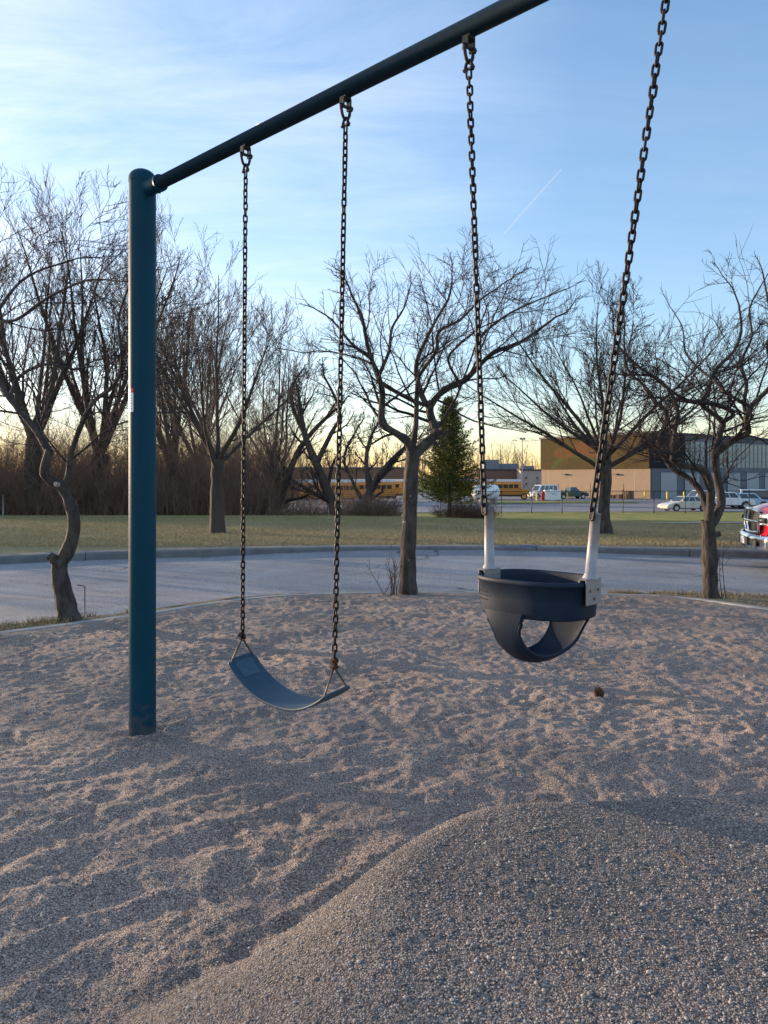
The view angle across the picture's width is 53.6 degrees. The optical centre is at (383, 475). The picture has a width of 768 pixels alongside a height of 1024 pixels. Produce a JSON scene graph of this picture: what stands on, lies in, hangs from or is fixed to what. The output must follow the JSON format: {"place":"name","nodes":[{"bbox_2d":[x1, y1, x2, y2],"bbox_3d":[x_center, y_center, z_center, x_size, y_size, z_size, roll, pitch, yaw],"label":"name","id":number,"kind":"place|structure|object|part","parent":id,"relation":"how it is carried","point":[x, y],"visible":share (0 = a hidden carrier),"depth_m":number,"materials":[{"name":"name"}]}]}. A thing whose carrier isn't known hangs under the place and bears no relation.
{"place":"outdoors","nodes":[
{"label":"outdoors","id":0,"kind":"place"},
{"bbox_2d":[0,476,751,553],"bbox_3d":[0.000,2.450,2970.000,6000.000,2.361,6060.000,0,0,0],"label":"ground","id":1,"kind":"structure","parent":0,"point":[647,516],"depth_m":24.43,"materials":[{"name":"green plant"}]},
{"bbox_2d":[2,494,3,517],"bbox_3d":[-15.533,1.274,31.000,0.055,1.050,0.055,0,0,-23],"label":"marker post","id":2,"kind":"object","parent":1,"relation":"on","point":[3,505],"visible":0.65,"depth_m":30.98,"materials":[{"name":"grey metal"}]},
{"bbox_2d":[0,202,67,389],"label":"tall tree","id":3,"kind":"object","parent":1,"relation":"on","point":[1,260],"visible":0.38,"depth_m":35.83,"materials":[{"name":"brown plant"}]},
{"bbox_2d":[0,167,170,515],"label":"tall tree","id":4,"kind":"object","parent":1,"relation":"on","point":[19,397],"visible":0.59,"depth_m":34.71,"materials":[{"name":"brown plant"}]},
{"bbox_2d":[0,164,209,515],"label":"tall tree","id":5,"kind":"object","parent":1,"relation":"on","point":[86,372],"visible":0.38,"depth_m":35.84,"materials":[{"name":"brown plant"}]},
{"bbox_2d":[73,257,239,514],"bbox_3d":[-11.197,-4.876,39.231,7.538,14.290,9.905,0,0,0],"label":"tall tree","id":6,"kind":"object","parent":1,"relation":"on","point":[164,407],"visible":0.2,"depth_m":38.31,"materials":[{"name":"brown plant"}]},
{"bbox_2d":[0,310,358,515],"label":"thicket","id":7,"kind":"object","parent":1,"relation":"on","point":[9,469],"visible":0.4,"depth_m":35.50,"materials":[{"name":"brown plant"}]},
{"bbox_2d":[104,252,284,479],"bbox_3d":[-12.064,-5.346,46.203,11.923,15.938,9.911,0,0,0],"label":"tall tree","id":8,"kind":"object","parent":1,"relation":"on","point":[228,300],"visible":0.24,"depth_m":45.91,"materials":[{"name":"brown plant"}]},
{"bbox_2d":[0,467,402,515],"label":"undergrowth","id":9,"kind":"object","parent":1,"relation":"on","point":[305,510],"visible":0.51,"depth_m":34.11,"materials":[{"name":"brown plant"}]},
{"bbox_2d":[81,222,335,533],"bbox_3d":[-4.401,-2.753,20.031,6.034,8.892,6.876,0,0,0],"label":"lawn tree","id":10,"kind":"object","parent":1,"relation":"on","point":[218,458],"visible":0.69,"depth_m":20.12,"materials":[{"name":"brown plant"}]},
{"bbox_2d":[1,432,534,487],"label":"wood","id":11,"kind":"object","parent":1,"relation":"on","point":[517,455],"visible":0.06,"depth_m":235.27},
{"bbox_2d":[195,291,348,490],"bbox_3d":[-7.582,-4.370,49.827,9.371,14.530,9.087,0,0,15],"label":"tall tree","id":12,"kind":"object","parent":1,"relation":"on","point":[283,385],"visible":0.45,"depth_m":49.79,"materials":[{"name":"brown plant"}]},
{"bbox_2d":[250,380,353,512],"bbox_3d":[-3.829,-1.260,37.568,5.188,6.939,2.776,0,0,24],"label":"leaning tree","id":13,"kind":"object","parent":1,"relation":"on","point":[331,411],"visible":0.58,"depth_m":36.91,"materials":[{"name":"brown plant"}]},
{"bbox_2d":[264,357,369,514],"bbox_3d":[-3.240,-1.839,36.646,4.954,8.097,3.336,0,0,-14],"label":"leaning tree","id":14,"kind":"object","parent":1,"relation":"on","point":[327,495],"visible":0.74,"depth_m":36.05,"materials":[{"name":"brown plant"}]},
{"bbox_2d":[267,466,402,515],"bbox_3d":[-4.318,0.853,50.834,11.416,4.832,20.633,0,0,0],"label":"scrub","id":15,"kind":"object","parent":1,"relation":"on","point":[342,497],"visible":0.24,"depth_m":46.91,"materials":[{"name":"brown plant"}]},
{"bbox_2d":[281,467,404,479],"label":"long building","id":16,"kind":"structure","parent":1,"relation":"on","point":[397,473],"depth_m":190.00,"materials":[{"name":"red brick"}]},
{"bbox_2d":[341,490,402,516],"bbox_3d":[-0.450,1.295,32.978,2.959,1.385,2.744,0,0,-30],"label":"leafless bush","id":17,"kind":"object","parent":1,"relation":"on","point":[367,508],"visible":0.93,"depth_m":32.75,"materials":[{"name":"brown plant"}]},
{"bbox_2d":[0,545,767,563],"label":"kerb","id":18,"kind":"structure","parent":1,"relation":"on","point":[18,558],"depth_m":15.32,"materials":[{"name":"concrete"}]},
{"bbox_2d":[332,405,438,515],"bbox_3d":[0.063,-0.724,35.275,5.132,5.714,3.206,0,0,0],"label":"leaning tree","id":19,"kind":"object","parent":1,"relation":"on","point":[372,485],"visible":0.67,"depth_m":35.41,"materials":[{"name":"brown plant"}]},
{"bbox_2d":[428,497,481,518],"bbox_3d":[3.174,1.421,33.008,2.717,1.226,2.469,0,0,0],"label":"leafless bush","id":20,"kind":"object","parent":1,"relation":"on","point":[458,511],"visible":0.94,"depth_m":32.75,"materials":[{"name":"brown plant"}]},
{"bbox_2d":[417,395,498,512],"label":"conifer","id":21,"kind":"object","parent":1,"relation":"on","point":[448,464],"visible":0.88,"depth_m":41.51,"materials":[{"name":"green plant"}]},
{"bbox_2d":[454,501,505,518],"bbox_3d":[4.023,1.540,33.500,2.539,1.107,2.157,0,0,19],"label":"leafless bush","id":22,"kind":"object","parent":1,"relation":"on","point":[482,517],"visible":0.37,"depth_m":33.30,"materials":[{"name":"brown plant"}]},
{"bbox_2d":[468,460,517,478],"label":"brick building","id":23,"kind":"structure","parent":1,"relation":"on","point":[495,469],"depth_m":170.00,"materials":[{"name":"brown brick"}]},
{"bbox_2d":[516,466,540,490],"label":"pale building","id":24,"kind":"structure","parent":1,"relation":"on","point":[531,477],"depth_m":165.00,"materials":[{"name":"grey"}]},
{"bbox_2d":[526,455,539,468],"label":"wood","id":25,"kind":"object","parent":1,"relation":"on","point":[534,462],"visible":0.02,"depth_m":352.63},
{"bbox_2d":[412,241,767,534],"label":"lawn tree","id":26,"kind":"object","parent":1,"relation":"on","point":[578,433],"visible":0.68,"depth_m":19.56,"materials":[{"name":"brown plant"}]},
{"bbox_2d":[417,490,765,513],"bbox_3d":[25.756,2.211,64.231,47.265,2.262,1.726,0,0,1],"label":"chain link fence","id":27,"kind":"object","parent":1,"relation":"on","point":[501,491],"visible":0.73,"depth_m":64.98,"materials":[{"name":"black metal"}]},
{"bbox_2d":[0,592,767,1023],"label":"gravel bed","id":28,"kind":"object","parent":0,"point":[660,644],"visible":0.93,"depth_m":2.79,"materials":[{"name":"grey gravel"}]},
{"bbox_2d":[128,0,548,735],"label":"swing frame","id":29,"kind":"object","parent":28,"relation":"on","point":[146,186],"visible":0.97,"depth_m":3.68,"materials":[{"name":"teal paint"}]},
{"bbox_2d":[228,103,350,710],"bbox_3d":[-0.366,-0.224,2.966,0.666,2.232,0.140,0,0,43],"label":"belt swing","id":30,"kind":"object","parent":29,"relation":"hanging from","point":[255,678],"visible":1,"depth_m":3.01,"materials":[{"name":"blue rubber"}]},
{"bbox_2d":[462,0,669,662],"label":"bucket swing","id":31,"kind":"object","parent":29,"relation":"hanging from","point":[564,604],"visible":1,"depth_m":2.12,"materials":[{"name":"black rubber"}]},
{"bbox_2d":[364,560,402,593],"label":"sapling shoots","id":32,"kind":"object","parent":28,"relation":"on","point":[378,576],"visible":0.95,"depth_m":9.92,"materials":[{"name":"brown plant"}]},
{"bbox_2d":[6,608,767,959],"bbox_3d":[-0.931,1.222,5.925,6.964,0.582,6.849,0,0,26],"label":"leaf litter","id":33,"kind":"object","parent":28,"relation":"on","point":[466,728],"visible":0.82,"depth_m":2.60,"materials":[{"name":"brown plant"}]},
{"bbox_2d":[384,554,403,595],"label":"sapling shoots","id":34,"kind":"object","parent":28,"relation":"on","point":[392,591],"visible":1,"depth_m":9.78,"materials":[{"name":"brown plant"}]},
{"bbox_2d":[593,687,603,696],"bbox_3d":[1.286,1.298,4.548,0.068,0.073,0.064,0,0,-25],"label":"pine cone","id":35,"kind":"object","parent":28,"relation":"on","point":[598,691],"visible":0.89,"depth_m":4.53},
{"bbox_2d":[0,550,767,624],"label":"road","id":36,"kind":"structure","parent":0,"point":[26,590],"depth_m":12.30,"materials":[{"name":"grey asphalt"}]},
{"bbox_2d":[737,503,767,551],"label":"red pickup","id":37,"kind":"object","parent":36,"relation":"on","point":[753,534],"visible":1,"depth_m":13.01,"materials":[{"name":"paint"}]},
{"bbox_2d":[0,588,767,630],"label":"verge","id":38,"kind":"structure","parent":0,"point":[756,599],"depth_m":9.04,"materials":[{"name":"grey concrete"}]},
{"bbox_2d":[78,585,84,613],"bbox_3d":[-3.229,1.341,8.108,0.093,0.365,0.013,0,0,13],"label":"wire stake","id":39,"kind":"object","parent":38,"relation":"on","point":[84,597],"visible":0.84,"depth_m":8.10,"materials":[{"name":"grey metal"}]},
{"bbox_2d":[0,163,270,621],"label":"crooked tree","id":40,"kind":"object","parent":38,"relation":"on","point":[65,603],"visible":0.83,"depth_m":7.48,"materials":[{"name":"brown plant"}]},
{"bbox_2d":[0,592,767,633],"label":"playground edging","id":41,"kind":"object","parent":38,"relation":"on","point":[208,603],"visible":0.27,"depth_m":8.75,"materials":[{"name":"concrete"}]},
{"bbox_2d":[248,223,599,594],"bbox_3d":[0.847,-0.871,10.057,5.346,5.084,2.940,0,0,-27],"label":"crooked tree","id":42,"kind":"object","parent":38,"relation":"on","point":[408,541],"visible":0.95,"depth_m":9.92,"materials":[{"name":"brown plant"}]},
{"bbox_2d":[560,228,767,598],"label":"crooked tree","id":43,"kind":"object","parent":38,"relation":"on","point":[710,522],"visible":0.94,"depth_m":9.28,"materials":[{"name":"brown plant"}]},
{"bbox_2d":[711,543,730,597],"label":"sapling shoots","id":44,"kind":"object","parent":38,"relation":"on","point":[719,571],"visible":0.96,"depth_m":9.26,"materials":[{"name":"brown plant"}]},
{"bbox_2d":[0,0,767,475],"label":"sky","id":45,"kind":"structure","parent":0,"point":[560,99],"materials":[{"name":"blue"}]},
{"bbox_2d":[247,491,753,512],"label":"car park","id":46,"kind":"structure","parent":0,"point":[581,507],"depth_m":88.83,"materials":[{"name":"grey asphalt"}]},
{"bbox_2d":[288,480,358,501],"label":"school bus","id":47,"kind":"object","parent":46,"relation":"on","point":[342,485],"visible":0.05,"depth_m":99.04,"materials":[{"name":"yellow metal"}]},
{"bbox_2d":[359,480,395,499],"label":"school bus","id":48,"kind":"object","parent":46,"relation":"on","point":[389,484],"visible":0.13,"depth_m":107.01,"materials":[{"name":"yellow metal"}]},
{"bbox_2d":[353,479,402,498],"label":"school bus","id":49,"kind":"object","parent":46,"relation":"on","point":[398,484],"visible":0.09,"depth_m":118.89,"materials":[{"name":"yellow metal"}]},
{"bbox_2d":[472,484,499,504],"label":"round tank","id":50,"kind":"object","parent":46,"relation":"on","point":[495,496],"visible":0.41,"depth_m":95.53,"materials":[{"name":"white metal"}]},
{"bbox_2d":[459,479,529,499],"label":"school bus","id":51,"kind":"object","parent":46,"relation":"on","point":[508,484],"visible":0.56,"depth_m":114.53,"materials":[{"name":"yellow metal"}]},
{"bbox_2d":[520,438,524,488],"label":"light pole","id":52,"kind":"object","parent":46,"relation":"on","point":[522,461],"visible":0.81,"depth_m":149.92,"materials":[{"name":"grey metal"}]},
{"bbox_2d":[527,485,558,497],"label":"parked van","id":53,"kind":"object","parent":46,"relation":"on","point":[543,487],"visible":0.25,"depth_m":121.22,"materials":[{"name":"white paint"}]},
{"bbox_2d":[541,490,560,500],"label":"fuel tank","id":54,"kind":"object","parent":46,"relation":"on","point":[546,495],"visible":0.81,"depth_m":105.35,"materials":[{"name":"white metal"}]},
{"bbox_2d":[561,487,588,498],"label":"pickup truck","id":55,"kind":"object","parent":46,"relation":"on","point":[575,492],"visible":0.69,"depth_m":118.25,"materials":[{"name":"teal paint"}]},
{"bbox_2d":[616,494,623,498],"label":"pallet stack","id":56,"kind":"object","parent":46,"relation":"on","point":[621,496],"visible":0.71,"depth_m":119.46,"materials":[{"name":"brown wood"}]},
{"bbox_2d":[623,491,633,498],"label":"pallet stack","id":57,"kind":"object","parent":46,"relation":"on","point":[629,495],"visible":0.78,"depth_m":117.62,"materials":[{"name":"brown wood"}]},
{"bbox_2d":[657,496,702,510],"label":"parked car","id":58,"kind":"object","parent":46,"relation":"on","point":[679,502],"visible":0.67,"depth_m":73.23,"materials":[{"name":"beige paint"}]},
{"bbox_2d":[688,490,725,497],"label":"parked van","id":59,"kind":"object","parent":46,"relation":"on","point":[694,492],"visible":0.02,"depth_m":85.59,"materials":[{"name":"white paint"}]},
{"bbox_2d":[714,492,756,507],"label":"pickup truck","id":60,"kind":"object","parent":46,"relation":"on","point":[735,500],"visible":0.42,"depth_m":81.96,"materials":[{"name":"white paint"}]},
{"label":"side window","id":61,"kind":"part","parent":60,"relation":"part of","materials":[{"name":"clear glass"}]},
{"bbox_2d":[730,493,767,507],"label":"parked suv","id":62,"kind":"object","parent":46,"relation":"on","point":[755,497],"visible":0.23,"depth_m":84.15,"materials":[{"name":"blue paint"}]},
{"bbox_2d":[739,489,763,492],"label":"parked suv","id":63,"kind":"object","parent":46,"relation":"on","point":[744,490],"visible":0.02,"depth_m":96.75,"materials":[{"name":"white paint"}]},
{"bbox_2d":[750,490,767,501],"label":"parked suv","id":64,"kind":"object","parent":46,"relation":"on","point":[762,493],"visible":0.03,"depth_m":89.67,"materials":[{"name":"grey paint"}]},
{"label":"side window","id":65,"kind":"part","parent":64,"relation":"part of","materials":[{"name":"black glass"}]},
{"bbox_2d":[442,501,636,503],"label":"grass island","id":66,"kind":"structure","parent":0,"point":[526,502],"depth_m":99.00,"materials":[{"name":"green plant"}]},
{"bbox_2d":[539,431,767,498],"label":"depot building","id":67,"kind":"structure","parent":0,"point":[562,468],"depth_m":130.15,"materials":[{"name":"grey"}]},
{"bbox_2d":[585,483,589,496],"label":"wall door","id":68,"kind":"structure","parent":67,"relation":"in","point":[587,486],"depth_m":129.73,"materials":[{"name":"beige metal"}]},
{"bbox_2d":[618,484,623,493],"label":"wall door","id":69,"kind":"structure","parent":67,"relation":"in","point":[620,486],"depth_m":123.85,"materials":[{"name":"beige metal"}]},
{"bbox_2d":[660,471,677,497],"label":"garage door","id":70,"kind":"structure","parent":67,"relation":"in","point":[668,480],"depth_m":121.75,"materials":[{"name":"grey metal"}]},
{"bbox_2d":[684,471,699,495],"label":"garage door","id":71,"kind":"structure","parent":67,"relation":"in","point":[688,487],"depth_m":125.58,"materials":[{"name":"grey metal"}]},
{"bbox_2d":[685,441,767,467],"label":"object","id":72,"kind":"structure","parent":67,"relation":"in","point":[757,457],"depth_m":136.25,"materials":[{"name":"grey metal"}]},
{"bbox_2d":[728,473,740,492],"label":"garage door","id":73,"kind":"structure","parent":67,"relation":"in","point":[731,488],"depth_m":134.96,"materials":[{"name":"grey metal"}]},
{"bbox_2d":[746,472,759,488],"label":"garage door","id":74,"kind":"structure","parent":67,"relation":"in","point":[754,483],"depth_m":138.84,"materials":[{"name":"grey metal"}]},
{"bbox_2d":[764,472,767,489],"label":"garage door","id":75,"kind":"structure","parent":67,"relation":"in","point":[765,478],"depth_m":141.99,"materials":[{"name":"grey metal"}]},
{"bbox_2d":[658,522,742,522],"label":"footpath","id":76,"kind":"structure","parent":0,"point":[698,522],"depth_m":28.97,"materials":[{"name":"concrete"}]}
]}

